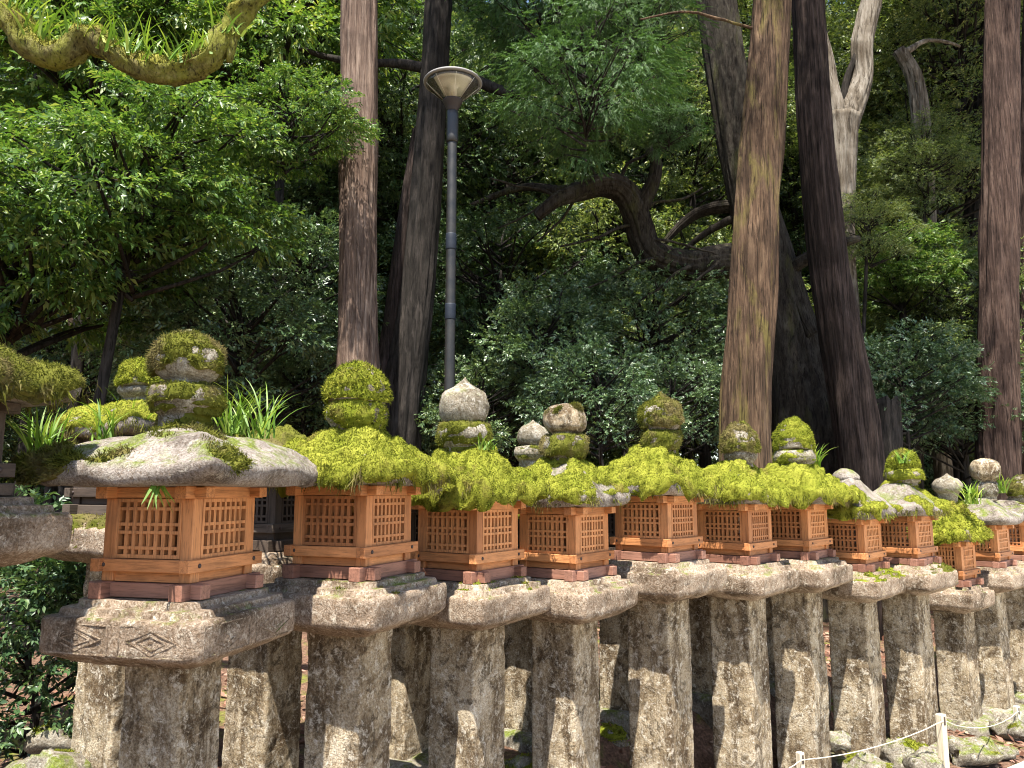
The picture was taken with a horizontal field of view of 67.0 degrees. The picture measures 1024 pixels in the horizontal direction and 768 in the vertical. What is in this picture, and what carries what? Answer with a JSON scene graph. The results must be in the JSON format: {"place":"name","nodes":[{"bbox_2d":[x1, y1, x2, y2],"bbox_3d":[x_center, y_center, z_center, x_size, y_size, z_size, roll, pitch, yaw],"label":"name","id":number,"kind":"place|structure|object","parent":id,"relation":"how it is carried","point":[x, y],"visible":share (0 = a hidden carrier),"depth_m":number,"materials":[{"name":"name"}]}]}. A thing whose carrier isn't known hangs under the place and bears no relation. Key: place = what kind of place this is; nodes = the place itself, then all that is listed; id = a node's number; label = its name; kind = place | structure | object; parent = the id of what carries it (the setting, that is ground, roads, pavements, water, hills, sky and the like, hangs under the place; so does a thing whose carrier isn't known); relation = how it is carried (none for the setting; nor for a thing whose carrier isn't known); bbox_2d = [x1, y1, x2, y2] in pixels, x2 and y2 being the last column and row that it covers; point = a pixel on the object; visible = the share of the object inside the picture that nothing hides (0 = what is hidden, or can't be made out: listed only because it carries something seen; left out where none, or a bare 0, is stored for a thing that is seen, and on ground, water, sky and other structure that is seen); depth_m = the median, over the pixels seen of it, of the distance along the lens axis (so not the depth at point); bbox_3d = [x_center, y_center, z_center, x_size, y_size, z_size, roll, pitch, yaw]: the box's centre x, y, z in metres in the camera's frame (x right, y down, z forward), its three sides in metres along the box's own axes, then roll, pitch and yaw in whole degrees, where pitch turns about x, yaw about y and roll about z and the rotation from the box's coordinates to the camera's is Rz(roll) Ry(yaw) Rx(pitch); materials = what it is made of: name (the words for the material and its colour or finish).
{"place":"outdoors","nodes":[
{"label":"outdoors","id":0,"kind":"place"},
{"bbox_2d":[0,486,1023,767],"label":"ground","id":1,"kind":"structure","parent":0,"point":[702,746],"depth_m":5.25,"materials":[{"name":"brown soil"}]},
{"bbox_2d":[13,65,38,496],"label":"slim tree","id":2,"kind":"object","parent":1,"relation":"on","point":[21,446],"visible":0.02,"depth_m":13.88,"materials":[{"name":"green plant"}]},
{"bbox_2d":[0,484,85,760],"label":"shrub","id":3,"kind":"object","parent":1,"relation":"on","point":[62,584],"visible":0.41,"depth_m":3.77,"materials":[{"name":"green plant"}]},
{"bbox_2d":[23,722,71,754],"bbox_3d":[-2.163,1.713,3.727,0.319,0.184,0.282,3,-8,-19],"label":"rock","id":4,"kind":"object","parent":1,"relation":"on","point":[41,738],"visible":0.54,"depth_m":3.61,"materials":[{"name":"stone"}]},
{"bbox_2d":[5,748,92,767],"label":"rock","id":5,"kind":"object","parent":1,"relation":"on","point":[57,758],"visible":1,"depth_m":3.35,"materials":[{"name":"stone"}]},
{"bbox_2d":[0,205,98,503],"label":"forest tree","id":6,"kind":"object","parent":1,"relation":"on","point":[5,444],"visible":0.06,"depth_m":14.61,"materials":[{"name":"green plant"}]},
{"bbox_2d":[0,342,102,566],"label":"stone lantern","id":7,"kind":"object","parent":1,"relation":"on","point":[30,530],"visible":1,"depth_m":2.36,"materials":[{"name":"grey stone"}]},
{"bbox_2d":[0,241,172,557],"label":"broadleaf tree","id":8,"kind":"object","parent":1,"relation":"on","point":[57,352],"visible":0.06,"depth_m":11.18,"materials":[{"name":"green plant"}]},
{"bbox_2d":[44,356,163,767],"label":"stone lantern","id":9,"kind":"object","parent":1,"relation":"on","point":[98,714],"visible":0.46,"depth_m":3.58,"materials":[{"name":"grey stone"}]},
{"bbox_2d":[0,102,232,356],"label":"broadleaf tree","id":10,"kind":"object","parent":1,"relation":"on","point":[57,292],"visible":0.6,"depth_m":6.46,"materials":[{"name":"green plant"}]},
{"bbox_2d":[0,0,270,86],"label":"mossy tree","id":11,"kind":"object","parent":1,"relation":"on","point":[74,46],"visible":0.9,"depth_m":4.88,"materials":[{"name":"green plant"}]},
{"bbox_2d":[0,0,71,40],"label":"epiphyte tuft","id":12,"kind":"object","parent":11,"relation":"on","point":[39,28],"visible":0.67,"depth_m":4.89,"materials":[{"name":"green plant"}]},
{"bbox_2d":[84,6,164,55],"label":"epiphyte tuft","id":13,"kind":"object","parent":11,"relation":"on","point":[128,44],"visible":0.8,"depth_m":4.84,"materials":[{"name":"green plant"}]},
{"bbox_2d":[139,21,208,63],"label":"epiphyte tuft","id":14,"kind":"object","parent":11,"relation":"on","point":[175,57],"visible":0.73,"depth_m":4.84,"materials":[{"name":"green plant"}]},
{"bbox_2d":[0,0,301,572],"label":"broadleaf tree","id":15,"kind":"object","parent":1,"relation":"on","point":[34,93],"visible":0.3,"depth_m":8.96,"materials":[{"name":"green plant"}]},
{"bbox_2d":[9,327,317,767],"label":"stone lantern","id":16,"kind":"object","parent":1,"relation":"on","point":[170,611],"visible":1,"depth_m":2.57,"materials":[{"name":"grey stone"}]},
{"bbox_2d":[5,407,92,452],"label":"grass tuft","id":17,"kind":"object","parent":16,"relation":"on","point":[39,441],"visible":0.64,"depth_m":2.68,"materials":[{"name":"plant"}]},
{"bbox_2d":[68,400,130,439],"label":"grass tuft","id":18,"kind":"object","parent":16,"relation":"on","point":[108,432],"visible":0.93,"depth_m":2.84,"materials":[{"name":"plant"}]},
{"bbox_2d":[214,379,302,438],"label":"grass tuft","id":19,"kind":"object","parent":16,"relation":"on","point":[264,424],"visible":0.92,"depth_m":3.41,"materials":[{"name":"plant"}]},
{"bbox_2d":[0,46,384,609],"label":"broadleaf tree","id":20,"kind":"object","parent":1,"relation":"on","point":[259,133],"visible":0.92,"depth_m":6.68,"materials":[{"name":"green plant"}]},
{"bbox_2d":[112,241,286,385],"bbox_3d":[-4.289,0.316,10.568,2.464,4.838,2.514,3,-8,-21],"label":"shrub","id":21,"kind":"object","parent":1,"relation":"on","point":[246,347],"visible":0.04,"depth_m":10.46,"materials":[{"name":"green plant"}]},
{"bbox_2d":[78,241,380,435],"bbox_3d":[-2.815,0.530,8.115,2.885,4.068,2.853,0,-8,0],"label":"shrub","id":22,"kind":"object","parent":1,"relation":"on","point":[236,331],"visible":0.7,"depth_m":7.62,"materials":[{"name":"green plant"}]},
{"bbox_2d":[69,54,406,432],"bbox_3d":[-4.259,-1.023,12.315,5.519,7.876,5.579,0,-8,0],"label":"leafy tree","id":23,"kind":"object","parent":1,"relation":"on","point":[320,201],"visible":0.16,"depth_m":11.68,"materials":[{"name":"green plant"}]},
{"bbox_2d":[222,424,306,767],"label":"stone lantern","id":24,"kind":"object","parent":1,"relation":"on","point":[262,715],"visible":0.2,"depth_m":3.71,"materials":[{"name":"grey stone"}]},
{"bbox_2d":[212,377,289,435],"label":"grass tuft","id":25,"kind":"object","parent":24,"relation":"on","point":[228,420],"visible":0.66,"depth_m":3.79,"materials":[{"name":"plant"}]},
{"bbox_2d":[109,0,423,427],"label":"broadleaf tree","id":26,"kind":"object","parent":1,"relation":"on","point":[305,23],"visible":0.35,"depth_m":9.46,"materials":[{"name":"green plant"}]},
{"bbox_2d":[220,324,336,437],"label":"shrub","id":27,"kind":"object","parent":1,"relation":"on","point":[291,367],"visible":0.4,"depth_m":8.56,"materials":[{"name":"green plant"}]},
{"bbox_2d":[101,165,457,434],"bbox_3d":[-4.211,-0.646,14.378,6.663,7.496,6.139,0,-8,0],"label":"forest tree","id":28,"kind":"object","parent":1,"relation":"on","point":[310,426],"depth_m":13.14,"materials":[{"name":"green plant"}]},
{"bbox_2d":[209,200,388,434],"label":"tree","id":29,"kind":"object","parent":1,"relation":"on","point":[327,249],"visible":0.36,"depth_m":8.76,"materials":[{"name":"green plant"}]},
{"bbox_2d":[336,0,379,370],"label":"cedar tree","id":30,"kind":"object","parent":1,"relation":"on","point":[357,289],"visible":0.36,"depth_m":7.57,"materials":[{"name":"brown plant"}]},
{"bbox_2d":[263,359,459,767],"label":"stone lantern","id":31,"kind":"object","parent":1,"relation":"on","point":[356,584],"visible":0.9,"depth_m":3.09,"materials":[{"name":"grey stone"}]},
{"bbox_2d":[251,0,544,269],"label":"leafy tree","id":32,"kind":"object","parent":1,"relation":"on","point":[393,195],"visible":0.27,"depth_m":12.13,"materials":[{"name":"green plant"}]},
{"bbox_2d":[299,0,520,450],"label":"dark tree","id":33,"kind":"object","parent":1,"relation":"on","point":[404,341],"visible":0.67,"depth_m":8.68,"materials":[{"name":"brown plant"}]},
{"bbox_2d":[389,508,430,767],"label":"stone lantern","id":34,"kind":"object","parent":1,"relation":"on","point":[410,673],"visible":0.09,"depth_m":4.19,"materials":[{"name":"grey stone"}]},
{"bbox_2d":[278,210,542,454],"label":"forest tree","id":35,"kind":"object","parent":1,"relation":"on","point":[380,268],"visible":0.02,"depth_m":13.39,"materials":[{"name":"green plant"}]},
{"bbox_2d":[423,66,481,390],"bbox_3d":[-0.513,-0.156,6.380,0.512,5.061,0.512,0,-8,0],"label":"lamp post","id":36,"kind":"object","parent":1,"relation":"on","point":[453,88],"visible":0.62,"depth_m":6.55,"materials":[{"name":"metal"}]},
{"bbox_2d":[410,377,554,767],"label":"stone lantern","id":37,"kind":"object","parent":1,"relation":"on","point":[469,553],"visible":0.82,"depth_m":3.60,"materials":[{"name":"grey stone"}]},
{"bbox_2d":[414,348,554,459],"bbox_3d":[-0.304,1.130,8.884,2.015,3.185,2.025,-2,-8,15],"label":"shrub","id":38,"kind":"object","parent":1,"relation":"on","point":[500,445],"visible":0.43,"depth_m":8.90,"materials":[{"name":"green plant"}]},
{"bbox_2d":[378,11,608,365],"bbox_3d":[-0.609,-1.562,13.415,4.914,9.414,4.537,0,-8,0],"label":"leafy tree","id":39,"kind":"object","parent":1,"relation":"on","point":[550,170],"visible":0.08,"depth_m":13.24,"materials":[{"name":"green plant"}]},
{"bbox_2d":[377,195,633,456],"bbox_3d":[-0.113,-0.015,11.055,4.019,5.816,3.806,0,-8,0],"label":"leafy tree","id":40,"kind":"object","parent":1,"relation":"on","point":[469,317],"visible":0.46,"depth_m":10.81,"materials":[{"name":"green plant"}]},
{"bbox_2d":[484,1,529,467],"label":"slim tree","id":41,"kind":"object","parent":1,"relation":"on","point":[524,270],"visible":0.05,"depth_m":14.31,"materials":[{"name":"green plant"}]},
{"bbox_2d":[0,611,1023,767],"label":"fallen leaves","id":42,"kind":"object","parent":1,"relation":"on","point":[1021,753],"visible":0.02,"depth_m":5.67,"materials":[{"name":"brown plant"}]},
{"bbox_2d":[431,354,597,466],"bbox_3d":[0.128,1.205,10.409,2.387,3.327,2.410,0,-8,0],"label":"shrub","id":43,"kind":"object","parent":1,"relation":"on","point":[515,462],"visible":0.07,"depth_m":10.11,"materials":[{"name":"green plant"}]},
{"bbox_2d":[504,752,531,767],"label":"rock","id":44,"kind":"object","parent":1,"relation":"on","point":[522,760],"visible":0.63,"depth_m":4.15,"materials":[{"name":"stone"}]},
{"bbox_2d":[504,420,564,753],"bbox_3d":[0.119,1.272,4.859,0.660,2.100,0.657,-5,-9,32],"label":"stone lantern","id":45,"kind":"object","parent":1,"relation":"on","point":[518,687],"visible":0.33,"depth_m":4.69,"materials":[{"name":"grey stone"}]},
{"bbox_2d":[467,267,630,432],"bbox_3d":[0.395,0.704,8.988,2.025,4.149,2.017,0,-8,0],"label":"shrub","id":46,"kind":"object","parent":1,"relation":"on","point":[517,314],"visible":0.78,"depth_m":8.81,"materials":[{"name":"green plant"}]},
{"bbox_2d":[416,0,697,397],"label":"forest tree","id":47,"kind":"object","parent":1,"relation":"on","point":[462,12],"visible":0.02,"depth_m":14.92,"materials":[{"name":"green plant"}]},
{"bbox_2d":[436,161,705,466],"bbox_3d":[1.053,-0.441,15.731,6.401,7.795,5.846,0,-8,0],"label":"forest tree","id":48,"kind":"object","parent":1,"relation":"on","point":[616,453],"visible":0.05,"depth_m":14.13,"materials":[{"name":"green plant"}]},
{"bbox_2d":[518,401,637,767],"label":"stone lantern","id":49,"kind":"object","parent":1,"relation":"on","point":[583,580],"visible":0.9,"depth_m":4.01,"materials":[{"name":"grey stone"}]},
{"bbox_2d":[511,330,690,465],"bbox_3d":[0.984,1.096,8.186,1.856,3.338,1.847,-3,-8,20],"label":"shrub","id":50,"kind":"object","parent":1,"relation":"on","point":[601,425],"visible":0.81,"depth_m":8.02,"materials":[{"name":"green plant"}]},
{"bbox_2d":[494,152,732,456],"bbox_3d":[1.839,-0.252,13.134,4.379,6.970,4.614,-2,-8,15],"label":"leafy tree","id":51,"kind":"object","parent":1,"relation":"on","point":[596,220],"visible":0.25,"depth_m":12.69,"materials":[{"name":"green plant"}]},
{"bbox_2d":[597,466,629,736],"bbox_3d":[0.754,1.451,5.276,0.658,1.850,0.662,-5,-9,35],"label":"stone lantern","id":52,"kind":"object","parent":1,"relation":"on","point":[613,671],"visible":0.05,"depth_m":5.12,"materials":[{"name":"grey stone"}]},
{"bbox_2d":[600,719,629,747],"bbox_3d":[0.643,2.274,4.943,0.424,0.257,0.305,1,-8,-10],"label":"rock","id":53,"kind":"object","parent":1,"relation":"on","point":[614,735],"visible":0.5,"depth_m":4.86,"materials":[{"name":"stone"}]},
{"bbox_2d":[449,0,791,535],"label":"cedar tree","id":54,"kind":"object","parent":1,"relation":"on","point":[745,394],"visible":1,"depth_m":7.70,"materials":[{"name":"brown plant"}]},
{"bbox_2d":[522,0,749,443],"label":"forest tree","id":55,"kind":"object","parent":1,"relation":"on","point":[634,166],"visible":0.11,"depth_m":14.21,"materials":[{"name":"green plant"}]},
{"bbox_2d":[548,246,728,401],"bbox_3d":[1.778,0.539,9.904,2.798,4.743,3.101,0,-8,0],"label":"shrub","id":56,"kind":"object","parent":1,"relation":"on","point":[717,316],"visible":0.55,"depth_m":9.44,"materials":[{"name":"green plant"}]},
{"bbox_2d":[587,346,722,456],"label":"shrub","id":57,"kind":"object","parent":1,"relation":"on","point":[712,381],"visible":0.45,"depth_m":8.23,"materials":[{"name":"green plant"}]},
{"bbox_2d":[469,0,860,622],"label":"camphor tree","id":58,"kind":"object","parent":1,"relation":"on","point":[799,385],"visible":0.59,"depth_m":9.40,"materials":[{"name":"brown plant"}]},
{"bbox_2d":[604,391,726,767],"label":"stone lantern","id":59,"kind":"object","parent":1,"relation":"on","point":[664,564],"visible":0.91,"depth_m":4.38,"materials":[{"name":"grey stone"}]},
{"bbox_2d":[564,1,798,467],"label":"leafy tree","id":60,"kind":"object","parent":1,"relation":"on","point":[696,157],"visible":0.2,"depth_m":13.35,"materials":[{"name":"green plant"}]},
{"bbox_2d":[601,202,814,467],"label":"leafy tree","id":61,"kind":"object","parent":1,"relation":"on","point":[704,450],"visible":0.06,"depth_m":11.94,"materials":[{"name":"green plant"}]},
{"bbox_2d":[689,517,729,728],"bbox_3d":[1.417,1.574,5.690,0.652,1.775,0.642,-6,-10,40],"label":"stone lantern","id":62,"kind":"object","parent":1,"relation":"on","point":[700,639],"visible":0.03,"depth_m":5.52,"materials":[{"name":"grey stone"}]},
{"bbox_2d":[696,420,799,767],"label":"stone lantern","id":63,"kind":"object","parent":1,"relation":"on","point":[759,572],"visible":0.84,"depth_m":4.82,"materials":[{"name":"grey stone"}]},
{"bbox_2d":[680,10,844,253],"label":"forest tree","id":64,"kind":"object","parent":1,"relation":"on","point":[781,209],"visible":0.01,"depth_m":16.69,"materials":[{"name":"green plant"}]},
{"bbox_2d":[671,0,853,63],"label":"forest tree","id":65,"kind":"object","parent":1,"relation":"on","point":[745,6],"visible":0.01,"depth_m":19.82,"materials":[{"name":"green plant"}]},
{"bbox_2d":[674,0,898,273],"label":"leafy tree","id":66,"kind":"object","parent":1,"relation":"on","point":[790,173],"visible":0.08,"depth_m":15.20,"materials":[{"name":"green plant"}]},
{"bbox_2d":[673,198,919,464],"bbox_3d":[5.916,-0.137,16.185,5.662,7.546,6.119,7,-11,-42],"label":"forest tree","id":67,"kind":"object","parent":1,"relation":"on","point":[793,237],"visible":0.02,"depth_m":15.44,"materials":[{"name":"green plant"}]},
{"bbox_2d":[766,512,830,710],"bbox_3d":[2.201,1.696,6.229,0.648,1.770,0.640,-7,-10,42],"label":"stone lantern","id":68,"kind":"object","parent":1,"relation":"on","point":[770,646],"depth_m":6.13,"materials":[{"name":"grey stone"}]},
{"bbox_2d":[761,416,862,767],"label":"stone lantern","id":69,"kind":"object","parent":1,"relation":"on","point":[801,697],"visible":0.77,"depth_m":5.24,"materials":[{"name":"grey stone"}]},
{"bbox_2d":[792,0,885,640],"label":"cedar tree","id":70,"kind":"object","parent":1,"relation":"on","point":[856,425],"visible":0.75,"depth_m":8.53,"materials":[{"name":"brown plant"}]},
{"bbox_2d":[830,730,851,752],"bbox_3d":[2.279,2.492,5.421,0.191,0.157,0.208,-1,-8,5],"label":"rock","id":71,"kind":"object","parent":1,"relation":"on","point":[840,741],"visible":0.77,"depth_m":5.35,"materials":[{"name":"stone"}]},
{"bbox_2d":[827,0,881,314],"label":"pale tree","id":72,"kind":"object","parent":1,"relation":"on","point":[849,98],"visible":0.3,"depth_m":10.80,"materials":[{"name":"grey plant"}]},
{"bbox_2d":[822,468,906,767],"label":"stone lantern","id":73,"kind":"object","parent":1,"relation":"on","point":[857,686],"visible":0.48,"depth_m":5.54,"materials":[{"name":"grey stone"}]},
{"bbox_2d":[804,181,930,336],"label":"leafy tree","id":74,"kind":"object","parent":1,"relation":"on","point":[879,211],"visible":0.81,"depth_m":10.09,"materials":[{"name":"green plant"}]},
{"bbox_2d":[842,750,894,767],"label":"rock","id":75,"kind":"object","parent":1,"relation":"on","point":[865,759],"visible":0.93,"depth_m":4.83,"materials":[{"name":"stone"}]},
{"bbox_2d":[794,61,982,500],"bbox_3d":[7.141,-0.913,12.835,4.310,8.508,4.149,0,-8,0],"label":"leafy tree","id":76,"kind":"object","parent":1,"relation":"on","point":[866,154],"visible":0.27,"depth_m":12.74,"materials":[{"name":"green plant"}]},
{"bbox_2d":[802,249,974,495],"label":"forest tree","id":77,"kind":"object","parent":1,"relation":"on","point":[927,479],"visible":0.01,"depth_m":14.70,"materials":[{"name":"green plant"}]},
{"bbox_2d":[876,395,908,544],"bbox_3d":[4.150,1.502,8.482,0.466,2.769,0.485,5,-9,-34],"label":"tree stump","id":78,"kind":"object","parent":1,"relation":"on","point":[891,424],"visible":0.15,"depth_m":8.46,"materials":[{"name":"wood"}]},
{"bbox_2d":[784,0,1022,495],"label":"forest tree","id":79,"kind":"object","parent":1,"relation":"on","point":[850,3],"visible":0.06,"depth_m":15.09,"materials":[{"name":"green plant"}]},
{"bbox_2d":[879,736,928,767],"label":"rock","id":80,"kind":"object","parent":1,"relation":"on","point":[895,752],"visible":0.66,"depth_m":4.99,"materials":[{"name":"stone"}]},
{"bbox_2d":[873,447,958,756],"bbox_3d":[3.055,1.715,6.006,0.643,2.452,0.656,7,-11,-42],"label":"stone lantern","id":81,"kind":"object","parent":1,"relation":"on","point":[910,663],"visible":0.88,"depth_m":5.88,"materials":[{"name":"grey stone"}]},
{"bbox_2d":[856,218,977,488],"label":"leafy tree","id":82,"kind":"object","parent":1,"relation":"on","point":[903,265],"visible":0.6,"depth_m":10.74,"materials":[{"name":"green plant"}]},
{"bbox_2d":[864,105,980,482],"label":"leafy tree","id":83,"kind":"object","parent":1,"relation":"on","point":[916,154],"visible":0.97,"depth_m":11.30,"materials":[{"name":"green plant"}]},
{"bbox_2d":[902,746,944,767],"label":"rock","id":84,"kind":"object","parent":1,"relation":"on","point":[924,757],"visible":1,"depth_m":4.69,"materials":[{"name":"stone"}]},
{"bbox_2d":[893,38,960,545],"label":"pale tree","id":85,"kind":"object","parent":1,"relation":"on","point":[912,73],"visible":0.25,"depth_m":12.12,"materials":[{"name":"grey plant"}]},
{"bbox_2d":[839,0,1022,285],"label":"leafy tree","id":86,"kind":"object","parent":1,"relation":"on","point":[910,31],"visible":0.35,"depth_m":13.68,"materials":[{"name":"green plant"}]},
{"bbox_2d":[864,315,1001,450],"bbox_3d":[4.759,1.034,9.135,1.862,3.846,1.889,0,-8,0],"label":"shrub","id":87,"kind":"object","parent":1,"relation":"on","point":[895,367],"visible":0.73,"depth_m":9.05,"materials":[{"name":"green plant"}]},
{"bbox_2d":[859,216,1023,499],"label":"leafy tree","id":88,"kind":"object","parent":1,"relation":"on","point":[878,325],"visible":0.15,"depth_m":11.26,"materials":[{"name":"green plant"}]},
{"bbox_2d":[935,713,949,767],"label":"rope stake","id":89,"kind":"object","parent":1,"relation":"on","point":[942,742],"visible":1,"depth_m":4.73,"materials":[{"name":"white wood"}]},
{"bbox_2d":[868,236,1023,453],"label":"leafy tree","id":90,"kind":"object","parent":1,"relation":"on","point":[965,335],"visible":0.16,"depth_m":10.46,"materials":[{"name":"green plant"}]},
{"bbox_2d":[873,337,1023,494],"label":"shrub","id":91,"kind":"object","parent":1,"relation":"on","point":[962,451],"visible":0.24,"depth_m":9.72,"materials":[{"name":"green plant"}]},
{"bbox_2d":[906,473,994,736],"bbox_3d":[3.767,1.895,6.613,0.614,2.256,0.614,7,-10,-40],"label":"stone lantern","id":92,"kind":"object","parent":1,"relation":"on","point":[960,531],"visible":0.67,"depth_m":6.47,"materials":[{"name":"grey stone"}]},
{"bbox_2d":[946,481,988,503],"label":"grass tuft","id":93,"kind":"object","parent":92,"relation":"on","point":[971,498],"visible":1,"depth_m":6.48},
{"bbox_2d":[952,0,983,477],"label":"slim tree","id":94,"kind":"object","parent":1,"relation":"on","point":[973,207],"visible":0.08,"depth_m":13.48,"materials":[{"name":"green plant"}]},
{"bbox_2d":[948,735,1003,767],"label":"rock","id":95,"kind":"object","parent":1,"relation":"on","point":[980,751],"visible":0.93,"depth_m":5.51,"materials":[{"name":"stone"}]},
{"bbox_2d":[964,458,1023,722],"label":"stone lantern","id":96,"kind":"object","parent":1,"relation":"on","point":[1002,572],"visible":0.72,"depth_m":6.81,"materials":[{"name":"grey stone"}]},
{"bbox_2d":[974,0,1021,546],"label":"cedar tree","id":97,"kind":"object","parent":1,"relation":"on","point":[999,258],"visible":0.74,"depth_m":9.39,"materials":[{"name":"brown plant"}]},
{"bbox_2d":[985,474,1023,703],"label":"stone lantern","id":98,"kind":"object","parent":1,"relation":"on","point":[1014,501],"visible":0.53,"depth_m":7.34,"materials":[{"name":"grey stone"}]},
{"bbox_2d":[988,713,1023,741],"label":"rock","id":99,"kind":"object","parent":1,"relation":"on","point":[1013,726],"visible":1,"depth_m":6.12,"materials":[{"name":"stone"}]},
{"bbox_2d":[1019,0,1023,473],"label":"slim tree","id":100,"kind":"object","parent":1,"relation":"on","point":[1021,295],"visible":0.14,"depth_m":10.37,"materials":[{"name":"brown plant"}]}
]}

